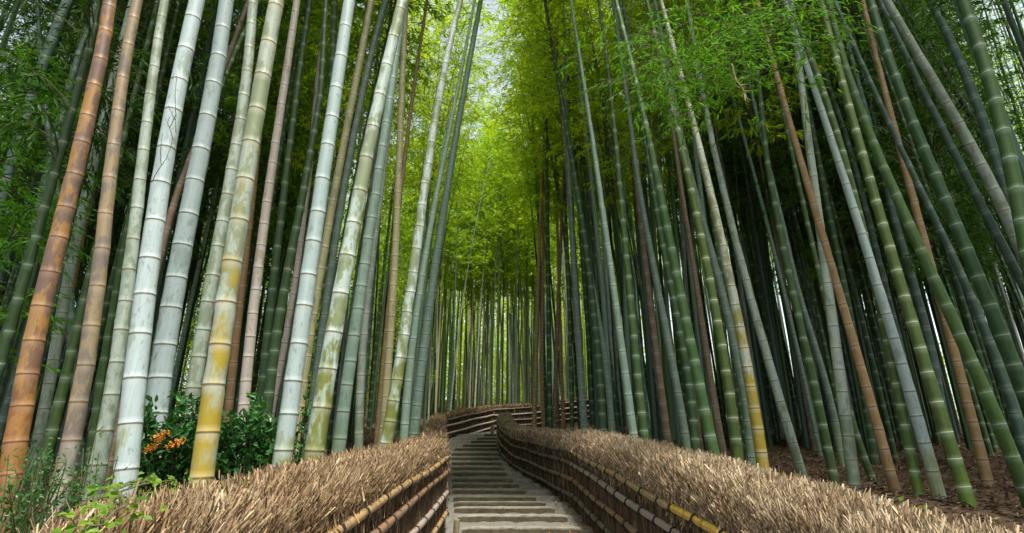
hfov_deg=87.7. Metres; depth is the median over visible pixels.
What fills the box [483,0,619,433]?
bamboo
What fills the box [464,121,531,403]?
bamboo
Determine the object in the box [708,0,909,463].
bamboo
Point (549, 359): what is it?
bamboo
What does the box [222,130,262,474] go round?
bamboo
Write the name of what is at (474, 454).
stone step
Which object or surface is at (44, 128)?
bamboo
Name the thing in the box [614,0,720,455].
bamboo
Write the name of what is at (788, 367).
bamboo
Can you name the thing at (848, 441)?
bamboo
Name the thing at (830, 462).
bamboo
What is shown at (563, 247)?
bamboo
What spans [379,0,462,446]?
bamboo
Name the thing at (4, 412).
bamboo
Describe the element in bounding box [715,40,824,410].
bamboo
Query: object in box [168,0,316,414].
bamboo
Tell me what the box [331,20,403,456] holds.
bamboo
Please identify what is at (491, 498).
stone step
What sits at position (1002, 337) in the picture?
bamboo
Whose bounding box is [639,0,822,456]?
bamboo
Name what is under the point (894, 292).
bamboo
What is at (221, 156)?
bamboo
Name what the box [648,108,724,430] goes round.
bamboo
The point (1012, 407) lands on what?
bamboo
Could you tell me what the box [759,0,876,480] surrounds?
bamboo
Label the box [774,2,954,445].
bamboo
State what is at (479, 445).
stone step
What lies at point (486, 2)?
sky
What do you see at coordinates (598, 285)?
bamboo
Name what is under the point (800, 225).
bamboo
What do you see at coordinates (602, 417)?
bamboo
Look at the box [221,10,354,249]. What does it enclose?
bamboo
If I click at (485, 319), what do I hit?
bamboo
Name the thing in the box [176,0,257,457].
bamboo
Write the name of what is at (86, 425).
bamboo
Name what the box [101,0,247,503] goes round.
bamboo
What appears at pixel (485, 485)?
stone step
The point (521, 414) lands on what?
brushwood fence
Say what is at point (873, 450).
bamboo
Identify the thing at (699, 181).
bamboo
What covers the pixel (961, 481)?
bamboo
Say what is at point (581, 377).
bamboo
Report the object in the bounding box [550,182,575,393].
bamboo
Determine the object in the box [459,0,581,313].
bamboo
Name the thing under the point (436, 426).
brushwood fence
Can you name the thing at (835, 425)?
bamboo
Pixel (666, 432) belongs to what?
bamboo
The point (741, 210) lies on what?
bamboo
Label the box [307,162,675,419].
thin bamboo thicket
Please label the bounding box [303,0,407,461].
bamboo
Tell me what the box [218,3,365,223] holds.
bamboo
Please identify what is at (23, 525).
weed
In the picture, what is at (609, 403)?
bamboo
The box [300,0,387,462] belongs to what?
bamboo
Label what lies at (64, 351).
bamboo
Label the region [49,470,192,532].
creeping vine
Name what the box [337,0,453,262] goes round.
bamboo
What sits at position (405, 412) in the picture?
bamboo
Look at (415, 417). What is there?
bamboo
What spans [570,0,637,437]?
bamboo
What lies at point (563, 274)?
bamboo
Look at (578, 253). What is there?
bamboo
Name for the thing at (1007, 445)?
bamboo
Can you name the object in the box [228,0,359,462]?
bamboo
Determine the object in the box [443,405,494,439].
brushwood fence
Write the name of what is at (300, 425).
shrub
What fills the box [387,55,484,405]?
bamboo
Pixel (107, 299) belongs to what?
bamboo
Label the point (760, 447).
bamboo
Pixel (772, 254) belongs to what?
bamboo
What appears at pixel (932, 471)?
bamboo
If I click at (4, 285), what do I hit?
bamboo
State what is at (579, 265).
bamboo
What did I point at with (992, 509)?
fallen leaves
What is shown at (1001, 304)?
bamboo
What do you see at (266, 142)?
bamboo
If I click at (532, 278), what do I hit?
bamboo
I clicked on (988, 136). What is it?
bamboo
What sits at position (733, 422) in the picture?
bamboo
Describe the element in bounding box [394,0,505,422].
bamboo
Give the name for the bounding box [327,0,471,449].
bamboo
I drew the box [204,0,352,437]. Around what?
bamboo
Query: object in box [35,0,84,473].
bamboo
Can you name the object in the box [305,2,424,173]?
bamboo
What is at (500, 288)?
bamboo
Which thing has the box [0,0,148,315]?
bamboo
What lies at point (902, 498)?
creeping vine
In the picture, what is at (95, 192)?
bamboo
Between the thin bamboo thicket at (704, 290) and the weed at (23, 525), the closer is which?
the weed at (23, 525)
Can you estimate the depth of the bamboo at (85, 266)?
13.36 m
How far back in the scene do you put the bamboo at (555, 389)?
13.32 m
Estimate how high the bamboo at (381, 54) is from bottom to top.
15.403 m
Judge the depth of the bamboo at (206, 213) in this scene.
13.21 m
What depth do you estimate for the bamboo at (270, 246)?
15.71 m
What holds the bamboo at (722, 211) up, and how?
on the ground
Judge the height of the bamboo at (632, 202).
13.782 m
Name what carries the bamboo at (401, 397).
on the ground
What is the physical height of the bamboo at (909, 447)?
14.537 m
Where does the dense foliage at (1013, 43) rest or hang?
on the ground
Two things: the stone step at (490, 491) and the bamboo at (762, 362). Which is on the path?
the stone step at (490, 491)
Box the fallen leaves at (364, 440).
[18,432,398,532]
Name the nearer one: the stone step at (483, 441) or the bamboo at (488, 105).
the stone step at (483, 441)
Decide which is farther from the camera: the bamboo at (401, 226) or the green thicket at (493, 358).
the green thicket at (493, 358)
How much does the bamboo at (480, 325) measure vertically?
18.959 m
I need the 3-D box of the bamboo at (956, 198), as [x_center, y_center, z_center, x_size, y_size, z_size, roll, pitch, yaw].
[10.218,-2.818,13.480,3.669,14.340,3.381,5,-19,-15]
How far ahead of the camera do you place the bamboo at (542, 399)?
15.45 m
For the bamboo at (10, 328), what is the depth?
4.99 m
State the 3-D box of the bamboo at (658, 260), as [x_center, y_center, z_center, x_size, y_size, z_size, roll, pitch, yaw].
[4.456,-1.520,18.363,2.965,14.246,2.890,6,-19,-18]
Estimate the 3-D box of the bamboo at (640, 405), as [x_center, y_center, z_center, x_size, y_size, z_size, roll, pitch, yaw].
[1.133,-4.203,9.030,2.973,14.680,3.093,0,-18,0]
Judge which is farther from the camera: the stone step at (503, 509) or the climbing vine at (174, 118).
the stone step at (503, 509)
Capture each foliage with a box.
[0,0,389,457]
[0,179,108,381]
[45,0,218,312]
[636,0,1023,435]
[760,0,1023,182]
[762,0,1019,353]
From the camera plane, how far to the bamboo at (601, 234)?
18.99 m
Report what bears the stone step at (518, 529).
on the path
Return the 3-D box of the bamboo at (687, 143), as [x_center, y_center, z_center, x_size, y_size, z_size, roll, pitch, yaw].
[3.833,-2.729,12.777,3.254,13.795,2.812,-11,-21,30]
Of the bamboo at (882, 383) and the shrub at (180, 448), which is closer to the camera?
the shrub at (180, 448)
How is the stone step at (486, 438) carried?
on the path
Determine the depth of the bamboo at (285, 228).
14.58 m
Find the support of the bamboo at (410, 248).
on the ground
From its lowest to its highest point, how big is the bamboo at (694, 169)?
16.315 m
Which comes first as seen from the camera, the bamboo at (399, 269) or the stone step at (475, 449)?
the stone step at (475, 449)
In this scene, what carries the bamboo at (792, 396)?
on the ground
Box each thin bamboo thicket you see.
[0,0,479,448]
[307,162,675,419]
[467,0,1023,454]
[552,51,1023,433]
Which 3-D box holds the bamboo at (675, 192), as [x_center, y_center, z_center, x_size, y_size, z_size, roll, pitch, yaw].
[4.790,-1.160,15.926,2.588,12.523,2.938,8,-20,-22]
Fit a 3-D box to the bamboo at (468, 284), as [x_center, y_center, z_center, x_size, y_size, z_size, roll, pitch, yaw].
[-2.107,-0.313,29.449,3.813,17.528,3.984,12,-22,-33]
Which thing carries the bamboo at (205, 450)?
on the ground
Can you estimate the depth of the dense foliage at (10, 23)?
9.36 m
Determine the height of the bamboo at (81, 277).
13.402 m
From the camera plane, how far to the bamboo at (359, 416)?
6.74 m
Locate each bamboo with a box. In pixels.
[0,0,72,219]
[0,0,97,401]
[0,0,116,532]
[0,0,122,445]
[0,0,146,264]
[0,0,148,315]
[0,0,181,292]
[0,0,182,332]
[0,0,235,199]
[0,0,258,383]
[0,14,80,304]
[0,33,124,273]
[11,3,66,344]
[17,4,197,269]
[20,0,209,390]
[25,11,172,438]
[26,0,131,475]
[27,0,159,502]
[30,0,211,439]
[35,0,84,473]
[41,0,142,523]
[51,4,235,407]
[55,0,292,364]
[61,0,200,351]
[76,6,211,298]
[81,0,168,505]
[82,0,170,477]
[84,0,218,398]
[84,5,264,438]
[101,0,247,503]
[110,0,286,265]
[112,0,204,506]
[114,0,314,229]
[122,2,241,288]
[127,6,281,291]
[137,0,233,497]
[146,0,261,388]
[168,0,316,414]
[170,0,386,172]
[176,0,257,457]
[185,1,327,366]
[187,0,284,489]
[194,11,291,307]
[200,0,345,223]
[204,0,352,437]
[208,17,319,244]
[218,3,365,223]
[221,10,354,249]
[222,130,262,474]
[224,6,342,258]
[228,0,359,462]
[232,0,299,469]
[249,45,363,410]
[250,0,311,459]
[255,1,365,304]
[259,0,327,463]
[259,0,381,184]
[262,144,317,285]
[266,4,350,251]
[266,65,361,267]
[267,1,397,417]
[271,0,354,468]
[272,0,388,423]
[288,0,439,452]
[293,0,374,461]
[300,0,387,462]
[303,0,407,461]
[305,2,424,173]
[321,0,337,459]
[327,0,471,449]
[329,0,458,308]
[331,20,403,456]
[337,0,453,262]
[338,0,441,364]
[338,0,453,432]
[343,0,453,174]
[346,71,424,229]
[354,96,394,449]
[365,0,447,434]
[365,138,425,419]
[367,65,443,432]
[373,0,449,448]
[377,0,408,444]
[378,137,426,285]
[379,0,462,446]
[382,193,412,347]
[386,162,452,298]
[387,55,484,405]
[389,0,487,438]
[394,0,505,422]
[395,0,486,337]
[396,0,497,433]
[397,165,438,292]
[399,0,475,440]
[400,140,469,283]
[405,84,486,394]
[408,0,482,438]
[408,75,491,430]
[411,114,473,397]
[414,0,504,351]
[421,150,462,416]
[430,155,476,412]
[433,46,507,294]
[440,164,485,411]
[445,127,502,343]
[446,180,488,410]
[449,144,506,407]
[449,216,502,406]
[450,92,517,410]
[450,171,504,407]
[451,123,527,406]
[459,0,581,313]
[463,98,522,361]
[463,198,514,406]
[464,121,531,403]
[470,0,559,384]
[470,177,501,405]
[476,0,560,428]
[476,0,572,428]
[476,156,521,362]
[479,153,517,404]
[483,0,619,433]
[484,0,614,220]
[485,51,571,427]
[485,52,561,325]
[489,112,535,402]
[492,0,614,431]
[493,104,568,345]
[494,0,606,431]
[495,156,534,365]
[496,185,523,390]
[497,91,568,306]
[497,93,553,395]
[497,162,551,402]
[500,1,569,428]
[500,9,603,430]
[501,19,605,429]
[501,229,523,400]
[503,12,599,429]
[504,14,577,426]
[505,0,618,429]
[506,62,579,373]
[507,172,553,339]
[509,0,662,441]
[514,1,620,210]
[514,10,622,435]
[516,0,612,428]
[518,128,577,373]
[528,7,638,428]
[536,0,593,429]
[538,39,621,430]
[540,135,603,283]
[542,9,621,277]
[546,0,654,209]
[548,17,648,401]
[550,171,580,291]
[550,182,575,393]
[551,0,883,489]
[552,0,658,440]
[553,170,602,299]
[556,141,601,248]
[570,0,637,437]
[572,19,628,433]
[574,0,691,272]
[574,86,631,432]
[582,3,631,341]
[584,0,714,451]
[586,33,649,309]
[589,0,666,201]
[594,0,747,465]
[595,0,743,451]
[597,0,649,441]
[597,49,669,320]
[598,2,689,435]
[600,0,726,416]
[601,1,717,345]
[602,64,666,335]
[607,0,773,445]
[609,0,736,317]
[612,0,690,450]
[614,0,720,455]
[614,0,727,456]
[616,70,676,363]
[617,69,679,250]
[618,0,671,445]
[621,0,700,453]
[621,0,731,455]
[621,1,721,252]
[629,0,773,428]
[634,82,697,298]
[635,32,686,261]
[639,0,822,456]
[644,0,743,465]
[644,2,774,365]
[647,8,749,223]
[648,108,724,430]
[649,0,844,466]
[653,0,756,467]
[653,108,697,245]
[656,133,711,362]
[659,0,769,470]
[663,77,737,206]
[681,0,816,451]
[681,0,867,429]
[685,1,808,481]
[687,0,822,268]
[694,1,835,450]
[695,1,754,296]
[699,3,798,411]
[700,13,842,398]
[702,42,809,441]
[706,1,778,442]
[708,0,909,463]
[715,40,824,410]
[720,18,863,439]
[720,102,785,437]
[721,0,931,243]
[725,0,911,376]
[726,5,803,320]
[730,0,879,463]
[732,2,905,451]
[737,191,800,428]
[743,0,839,483]
[743,99,858,293]
[745,203,797,339]
[747,0,897,442]
[747,213,798,429]
[754,0,926,249]
[755,0,900,491]
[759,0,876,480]
[760,0,1023,397]
[766,3,965,419]
[767,2,955,337]
[767,108,868,338]
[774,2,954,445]
[780,1,993,455]
[782,0,947,499]
[788,0,924,495]
[792,81,891,288]
[805,0,1023,448]
[811,1,998,451]
[815,0,1023,268]
[818,0,977,507]
[822,40,919,335]
[825,0,1023,507]
[825,24,988,290]
[833,0,1023,427]
[833,0,1023,463]
[837,0,949,469]
[838,0,1023,318]
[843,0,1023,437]
[852,0,986,150]
[860,0,994,486]
[866,0,1023,416]
[877,0,1023,296]
[882,0,1021,270]
[908,8,1012,338]
[909,1,1022,318]
[909,5,1023,329]
[919,17,1020,323]
[925,12,1015,299]
[926,0,1009,206]
[956,0,1023,282]
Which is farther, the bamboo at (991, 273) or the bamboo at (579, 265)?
the bamboo at (579, 265)
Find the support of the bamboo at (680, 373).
on the ground
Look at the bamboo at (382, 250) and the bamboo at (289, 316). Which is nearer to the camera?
the bamboo at (289, 316)
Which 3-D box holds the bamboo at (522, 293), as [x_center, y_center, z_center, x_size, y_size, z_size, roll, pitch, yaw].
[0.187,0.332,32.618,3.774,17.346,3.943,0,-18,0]
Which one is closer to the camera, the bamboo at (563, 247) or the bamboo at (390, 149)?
the bamboo at (390, 149)
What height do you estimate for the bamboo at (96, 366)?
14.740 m
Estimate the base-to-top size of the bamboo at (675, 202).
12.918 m
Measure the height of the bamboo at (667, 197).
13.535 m
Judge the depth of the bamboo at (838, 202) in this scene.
10.97 m
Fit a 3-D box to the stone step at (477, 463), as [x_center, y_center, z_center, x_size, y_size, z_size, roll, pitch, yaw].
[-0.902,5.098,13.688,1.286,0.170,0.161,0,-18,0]
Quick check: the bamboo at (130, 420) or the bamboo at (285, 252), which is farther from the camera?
the bamboo at (285, 252)
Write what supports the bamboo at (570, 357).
on the ground
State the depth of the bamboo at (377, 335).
16.70 m
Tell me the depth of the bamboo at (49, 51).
7.55 m
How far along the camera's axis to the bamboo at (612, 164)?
13.10 m
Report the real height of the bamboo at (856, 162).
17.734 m
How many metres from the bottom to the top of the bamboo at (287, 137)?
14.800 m
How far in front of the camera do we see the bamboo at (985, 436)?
10.42 m
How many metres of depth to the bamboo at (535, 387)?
14.53 m
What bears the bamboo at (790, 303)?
on the ground
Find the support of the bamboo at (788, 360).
on the ground
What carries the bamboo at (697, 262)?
on the ground
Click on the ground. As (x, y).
(916, 501)
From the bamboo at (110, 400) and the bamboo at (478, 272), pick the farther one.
the bamboo at (478, 272)
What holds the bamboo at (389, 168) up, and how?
on the ground
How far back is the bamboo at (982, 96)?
9.67 m
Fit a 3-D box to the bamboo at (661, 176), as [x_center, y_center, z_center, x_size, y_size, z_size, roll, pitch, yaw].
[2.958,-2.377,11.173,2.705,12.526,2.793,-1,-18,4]
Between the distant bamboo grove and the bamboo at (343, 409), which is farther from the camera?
the distant bamboo grove
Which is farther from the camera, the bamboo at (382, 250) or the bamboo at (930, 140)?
the bamboo at (382, 250)
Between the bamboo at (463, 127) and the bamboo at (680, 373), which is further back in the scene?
the bamboo at (463, 127)
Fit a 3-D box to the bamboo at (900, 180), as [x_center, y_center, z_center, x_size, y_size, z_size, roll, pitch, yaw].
[8.864,-4.606,13.306,4.595,17.950,4.234,3,-19,-9]
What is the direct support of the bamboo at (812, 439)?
on the ground
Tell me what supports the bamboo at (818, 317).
on the ground
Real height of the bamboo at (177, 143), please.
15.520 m
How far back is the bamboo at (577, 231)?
18.54 m
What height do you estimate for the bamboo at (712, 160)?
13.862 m
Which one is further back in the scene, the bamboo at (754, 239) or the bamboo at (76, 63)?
the bamboo at (754, 239)
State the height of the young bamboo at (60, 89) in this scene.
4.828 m
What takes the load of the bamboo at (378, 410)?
on the ground
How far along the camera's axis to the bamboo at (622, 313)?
15.72 m
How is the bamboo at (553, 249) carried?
on the ground
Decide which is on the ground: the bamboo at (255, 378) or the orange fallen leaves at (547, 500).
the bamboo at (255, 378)
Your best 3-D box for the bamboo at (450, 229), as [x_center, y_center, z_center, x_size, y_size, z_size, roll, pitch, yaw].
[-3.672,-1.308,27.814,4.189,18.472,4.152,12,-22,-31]
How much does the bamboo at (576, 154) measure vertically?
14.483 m
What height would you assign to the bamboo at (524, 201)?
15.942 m
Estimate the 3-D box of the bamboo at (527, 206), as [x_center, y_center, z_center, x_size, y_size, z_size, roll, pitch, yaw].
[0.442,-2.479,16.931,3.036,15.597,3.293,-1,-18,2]
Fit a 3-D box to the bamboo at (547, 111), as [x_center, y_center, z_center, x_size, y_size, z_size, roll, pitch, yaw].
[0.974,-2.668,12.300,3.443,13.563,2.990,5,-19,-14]
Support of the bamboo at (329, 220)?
on the ground
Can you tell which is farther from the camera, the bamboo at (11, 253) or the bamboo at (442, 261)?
the bamboo at (442, 261)
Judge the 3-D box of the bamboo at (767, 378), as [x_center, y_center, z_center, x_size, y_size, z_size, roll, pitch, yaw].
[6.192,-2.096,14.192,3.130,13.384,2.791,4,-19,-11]
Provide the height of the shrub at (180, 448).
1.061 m
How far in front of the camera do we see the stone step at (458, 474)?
11.75 m
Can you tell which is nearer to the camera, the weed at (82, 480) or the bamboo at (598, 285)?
the weed at (82, 480)
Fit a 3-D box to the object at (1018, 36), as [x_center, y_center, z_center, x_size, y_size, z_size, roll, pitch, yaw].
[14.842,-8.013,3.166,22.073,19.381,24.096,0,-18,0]
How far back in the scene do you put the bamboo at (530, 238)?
29.00 m
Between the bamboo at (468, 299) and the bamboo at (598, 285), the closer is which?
the bamboo at (598, 285)
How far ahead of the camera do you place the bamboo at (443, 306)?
34.52 m
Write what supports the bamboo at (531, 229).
on the ground
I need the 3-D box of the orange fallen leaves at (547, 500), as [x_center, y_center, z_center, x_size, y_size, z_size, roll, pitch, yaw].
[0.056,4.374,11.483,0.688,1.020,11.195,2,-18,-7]
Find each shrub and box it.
[106,391,222,501]
[214,390,302,484]
[292,395,312,463]
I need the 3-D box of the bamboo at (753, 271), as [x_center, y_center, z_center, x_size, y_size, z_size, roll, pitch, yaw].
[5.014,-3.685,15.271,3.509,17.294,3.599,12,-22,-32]
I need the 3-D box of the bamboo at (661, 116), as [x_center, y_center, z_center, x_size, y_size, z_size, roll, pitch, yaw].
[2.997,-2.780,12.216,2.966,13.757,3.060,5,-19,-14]
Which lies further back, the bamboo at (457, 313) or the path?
the bamboo at (457, 313)
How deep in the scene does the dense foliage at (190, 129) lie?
9.50 m
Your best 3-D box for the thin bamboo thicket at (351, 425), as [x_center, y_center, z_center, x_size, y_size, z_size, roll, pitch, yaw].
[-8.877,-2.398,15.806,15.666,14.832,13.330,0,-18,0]
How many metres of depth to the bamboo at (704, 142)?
12.27 m
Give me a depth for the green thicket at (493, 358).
54.21 m
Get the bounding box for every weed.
[0,431,101,532]
[63,427,126,519]
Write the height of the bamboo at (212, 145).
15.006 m
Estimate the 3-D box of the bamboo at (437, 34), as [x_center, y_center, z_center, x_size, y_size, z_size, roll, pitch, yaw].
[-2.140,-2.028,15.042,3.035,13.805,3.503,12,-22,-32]
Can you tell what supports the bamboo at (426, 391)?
on the ground
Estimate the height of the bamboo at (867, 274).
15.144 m
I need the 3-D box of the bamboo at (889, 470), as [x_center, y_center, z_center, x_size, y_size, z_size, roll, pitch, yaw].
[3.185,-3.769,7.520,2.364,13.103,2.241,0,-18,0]
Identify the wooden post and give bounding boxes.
[453,519,459,532]
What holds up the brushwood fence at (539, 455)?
on the ground
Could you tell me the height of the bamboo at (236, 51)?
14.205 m
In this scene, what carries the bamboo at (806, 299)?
on the ground
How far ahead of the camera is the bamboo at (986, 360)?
11.84 m
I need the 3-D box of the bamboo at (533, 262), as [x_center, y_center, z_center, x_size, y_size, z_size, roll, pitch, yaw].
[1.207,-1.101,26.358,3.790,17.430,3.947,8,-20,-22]
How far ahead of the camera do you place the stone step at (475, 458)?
14.41 m
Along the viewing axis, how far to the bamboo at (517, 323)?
32.46 m
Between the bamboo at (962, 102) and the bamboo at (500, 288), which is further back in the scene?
the bamboo at (500, 288)
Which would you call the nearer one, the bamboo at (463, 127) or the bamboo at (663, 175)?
the bamboo at (663, 175)
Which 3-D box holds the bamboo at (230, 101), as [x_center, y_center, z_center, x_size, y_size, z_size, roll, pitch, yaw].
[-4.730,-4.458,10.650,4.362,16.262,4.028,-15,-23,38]
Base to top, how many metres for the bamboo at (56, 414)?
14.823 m
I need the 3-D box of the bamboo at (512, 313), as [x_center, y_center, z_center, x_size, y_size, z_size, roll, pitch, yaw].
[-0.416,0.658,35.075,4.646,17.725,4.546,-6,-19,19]
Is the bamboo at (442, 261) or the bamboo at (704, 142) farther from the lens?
the bamboo at (442, 261)
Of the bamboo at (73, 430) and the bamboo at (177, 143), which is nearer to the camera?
the bamboo at (73, 430)
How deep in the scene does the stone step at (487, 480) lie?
10.77 m
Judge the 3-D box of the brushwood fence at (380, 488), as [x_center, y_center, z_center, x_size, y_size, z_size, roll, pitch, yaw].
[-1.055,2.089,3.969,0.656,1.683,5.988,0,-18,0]
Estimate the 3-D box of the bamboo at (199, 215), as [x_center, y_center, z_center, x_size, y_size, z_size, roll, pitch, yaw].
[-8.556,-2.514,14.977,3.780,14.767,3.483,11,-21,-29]
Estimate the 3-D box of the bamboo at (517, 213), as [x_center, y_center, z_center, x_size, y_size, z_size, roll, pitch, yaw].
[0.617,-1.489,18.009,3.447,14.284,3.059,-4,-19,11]
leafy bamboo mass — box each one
[5,108,468,427]
[425,66,643,417]
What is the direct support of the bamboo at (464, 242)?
on the ground
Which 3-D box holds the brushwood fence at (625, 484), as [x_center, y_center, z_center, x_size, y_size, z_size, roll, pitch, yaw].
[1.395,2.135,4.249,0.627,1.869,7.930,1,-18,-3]
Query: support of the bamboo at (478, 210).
on the ground
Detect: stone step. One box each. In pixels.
[451,453,498,455]
[451,457,499,459]
[452,462,501,465]
[452,466,503,470]
[452,472,506,476]
[452,478,512,482]
[452,482,518,487]
[453,489,526,494]
[453,495,535,501]
[454,448,497,450]
[454,501,545,506]
[454,506,554,513]
[458,514,567,522]
[462,526,580,532]
[463,444,496,446]
[471,440,495,442]
[477,437,496,439]
[484,434,495,436]
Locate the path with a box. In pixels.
[444,432,593,532]
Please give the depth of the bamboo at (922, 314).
7.90 m
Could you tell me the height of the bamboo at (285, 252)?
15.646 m
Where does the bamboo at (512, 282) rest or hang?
on the ground
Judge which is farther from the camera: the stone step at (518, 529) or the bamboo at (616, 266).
the bamboo at (616, 266)
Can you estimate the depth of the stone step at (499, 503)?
8.16 m
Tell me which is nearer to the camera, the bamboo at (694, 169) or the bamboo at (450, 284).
the bamboo at (694, 169)
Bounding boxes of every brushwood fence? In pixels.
[17,435,454,532]
[417,412,450,508]
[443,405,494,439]
[493,396,589,429]
[496,411,578,507]
[569,427,1023,532]
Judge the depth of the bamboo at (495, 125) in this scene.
18.48 m
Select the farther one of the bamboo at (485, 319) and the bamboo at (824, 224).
the bamboo at (485, 319)
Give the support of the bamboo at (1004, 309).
on the ground
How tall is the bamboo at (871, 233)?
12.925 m
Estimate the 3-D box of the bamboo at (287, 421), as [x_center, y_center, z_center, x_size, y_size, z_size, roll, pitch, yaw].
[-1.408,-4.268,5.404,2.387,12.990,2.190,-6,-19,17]
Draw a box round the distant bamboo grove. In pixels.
[337,224,671,406]
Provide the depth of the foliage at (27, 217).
5.11 m
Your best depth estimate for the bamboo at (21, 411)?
3.64 m
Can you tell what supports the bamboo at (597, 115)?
on the ground
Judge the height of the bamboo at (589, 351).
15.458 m
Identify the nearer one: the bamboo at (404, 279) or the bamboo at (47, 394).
the bamboo at (47, 394)
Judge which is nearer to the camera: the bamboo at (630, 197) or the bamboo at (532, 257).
the bamboo at (630, 197)
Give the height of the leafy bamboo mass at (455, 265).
19.359 m
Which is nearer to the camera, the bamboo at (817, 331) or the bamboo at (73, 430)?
the bamboo at (73, 430)
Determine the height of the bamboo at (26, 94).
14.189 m
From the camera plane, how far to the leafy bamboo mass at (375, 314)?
24.88 m
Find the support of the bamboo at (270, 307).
on the ground
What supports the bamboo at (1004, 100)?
on the ground
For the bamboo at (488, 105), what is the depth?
31.62 m
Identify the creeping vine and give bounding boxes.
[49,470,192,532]
[885,497,927,509]
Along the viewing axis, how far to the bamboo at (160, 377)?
4.44 m
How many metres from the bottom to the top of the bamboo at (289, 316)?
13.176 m
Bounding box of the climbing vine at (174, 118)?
[151,74,176,181]
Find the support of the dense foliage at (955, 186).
on the ground
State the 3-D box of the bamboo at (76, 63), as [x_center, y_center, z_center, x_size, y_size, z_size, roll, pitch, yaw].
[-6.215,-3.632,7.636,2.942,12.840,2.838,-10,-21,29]
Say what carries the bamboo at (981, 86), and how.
on the ground
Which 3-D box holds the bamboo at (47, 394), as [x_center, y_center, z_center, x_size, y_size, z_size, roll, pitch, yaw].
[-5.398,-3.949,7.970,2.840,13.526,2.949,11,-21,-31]
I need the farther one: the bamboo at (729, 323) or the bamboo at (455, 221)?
the bamboo at (455, 221)
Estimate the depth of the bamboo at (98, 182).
15.42 m
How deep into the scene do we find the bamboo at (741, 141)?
16.48 m
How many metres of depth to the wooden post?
6.24 m
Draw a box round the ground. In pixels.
[0,399,1023,532]
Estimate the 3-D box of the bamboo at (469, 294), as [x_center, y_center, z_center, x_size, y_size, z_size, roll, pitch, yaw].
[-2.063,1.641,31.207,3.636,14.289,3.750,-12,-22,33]
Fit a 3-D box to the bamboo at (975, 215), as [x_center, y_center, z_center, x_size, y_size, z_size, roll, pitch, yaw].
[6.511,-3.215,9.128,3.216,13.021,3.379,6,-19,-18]
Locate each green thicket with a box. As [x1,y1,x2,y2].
[433,273,585,400]
[643,287,1022,417]
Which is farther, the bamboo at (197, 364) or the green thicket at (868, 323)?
the green thicket at (868, 323)
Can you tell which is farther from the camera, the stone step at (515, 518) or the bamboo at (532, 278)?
the bamboo at (532, 278)
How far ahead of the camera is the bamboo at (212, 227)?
13.36 m
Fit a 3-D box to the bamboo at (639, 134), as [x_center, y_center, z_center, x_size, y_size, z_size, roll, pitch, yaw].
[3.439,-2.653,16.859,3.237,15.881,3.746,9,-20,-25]
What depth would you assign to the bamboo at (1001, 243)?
6.67 m
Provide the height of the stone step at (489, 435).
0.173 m
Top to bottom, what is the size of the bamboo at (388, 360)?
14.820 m
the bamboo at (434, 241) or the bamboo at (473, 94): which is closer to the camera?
the bamboo at (473, 94)
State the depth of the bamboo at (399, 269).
33.54 m
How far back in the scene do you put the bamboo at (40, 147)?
8.94 m
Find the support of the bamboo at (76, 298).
on the ground
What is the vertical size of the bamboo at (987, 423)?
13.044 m
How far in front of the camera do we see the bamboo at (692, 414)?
7.17 m
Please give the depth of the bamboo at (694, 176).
15.12 m
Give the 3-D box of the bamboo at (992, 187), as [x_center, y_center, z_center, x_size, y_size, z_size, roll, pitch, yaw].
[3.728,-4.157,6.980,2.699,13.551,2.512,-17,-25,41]
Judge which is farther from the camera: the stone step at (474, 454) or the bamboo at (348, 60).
the stone step at (474, 454)
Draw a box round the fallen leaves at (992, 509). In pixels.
[625,432,1023,532]
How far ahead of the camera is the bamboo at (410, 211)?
17.50 m
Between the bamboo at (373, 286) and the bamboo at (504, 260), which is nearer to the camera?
the bamboo at (373, 286)
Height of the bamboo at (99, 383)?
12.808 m
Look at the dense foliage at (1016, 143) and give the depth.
7.11 m
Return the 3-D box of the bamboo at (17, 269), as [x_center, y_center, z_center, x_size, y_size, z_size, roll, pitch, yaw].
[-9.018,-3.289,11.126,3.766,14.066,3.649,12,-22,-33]
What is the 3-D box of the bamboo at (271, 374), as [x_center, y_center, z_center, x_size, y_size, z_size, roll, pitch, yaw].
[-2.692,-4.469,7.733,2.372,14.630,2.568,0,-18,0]
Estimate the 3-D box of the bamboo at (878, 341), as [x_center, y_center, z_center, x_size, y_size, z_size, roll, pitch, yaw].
[7.151,-3.053,12.434,3.852,14.387,3.733,4,-19,-12]
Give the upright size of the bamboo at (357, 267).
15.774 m
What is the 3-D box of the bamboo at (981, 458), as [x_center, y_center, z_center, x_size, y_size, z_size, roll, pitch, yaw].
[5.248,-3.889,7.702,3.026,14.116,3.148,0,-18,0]
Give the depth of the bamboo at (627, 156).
11.56 m
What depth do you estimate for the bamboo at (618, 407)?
15.11 m
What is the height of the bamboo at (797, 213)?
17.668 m
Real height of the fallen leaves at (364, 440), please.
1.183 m
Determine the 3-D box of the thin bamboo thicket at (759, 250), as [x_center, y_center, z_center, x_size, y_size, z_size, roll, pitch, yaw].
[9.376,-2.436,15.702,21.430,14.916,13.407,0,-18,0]
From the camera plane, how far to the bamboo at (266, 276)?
17.46 m
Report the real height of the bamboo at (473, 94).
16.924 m
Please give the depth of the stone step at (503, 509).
7.77 m
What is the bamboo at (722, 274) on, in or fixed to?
on the ground
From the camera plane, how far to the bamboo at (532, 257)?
29.66 m
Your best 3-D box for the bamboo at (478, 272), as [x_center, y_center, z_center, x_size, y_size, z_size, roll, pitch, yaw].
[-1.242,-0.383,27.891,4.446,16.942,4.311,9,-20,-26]
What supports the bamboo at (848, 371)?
on the ground
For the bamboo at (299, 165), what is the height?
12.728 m
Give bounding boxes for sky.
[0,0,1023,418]

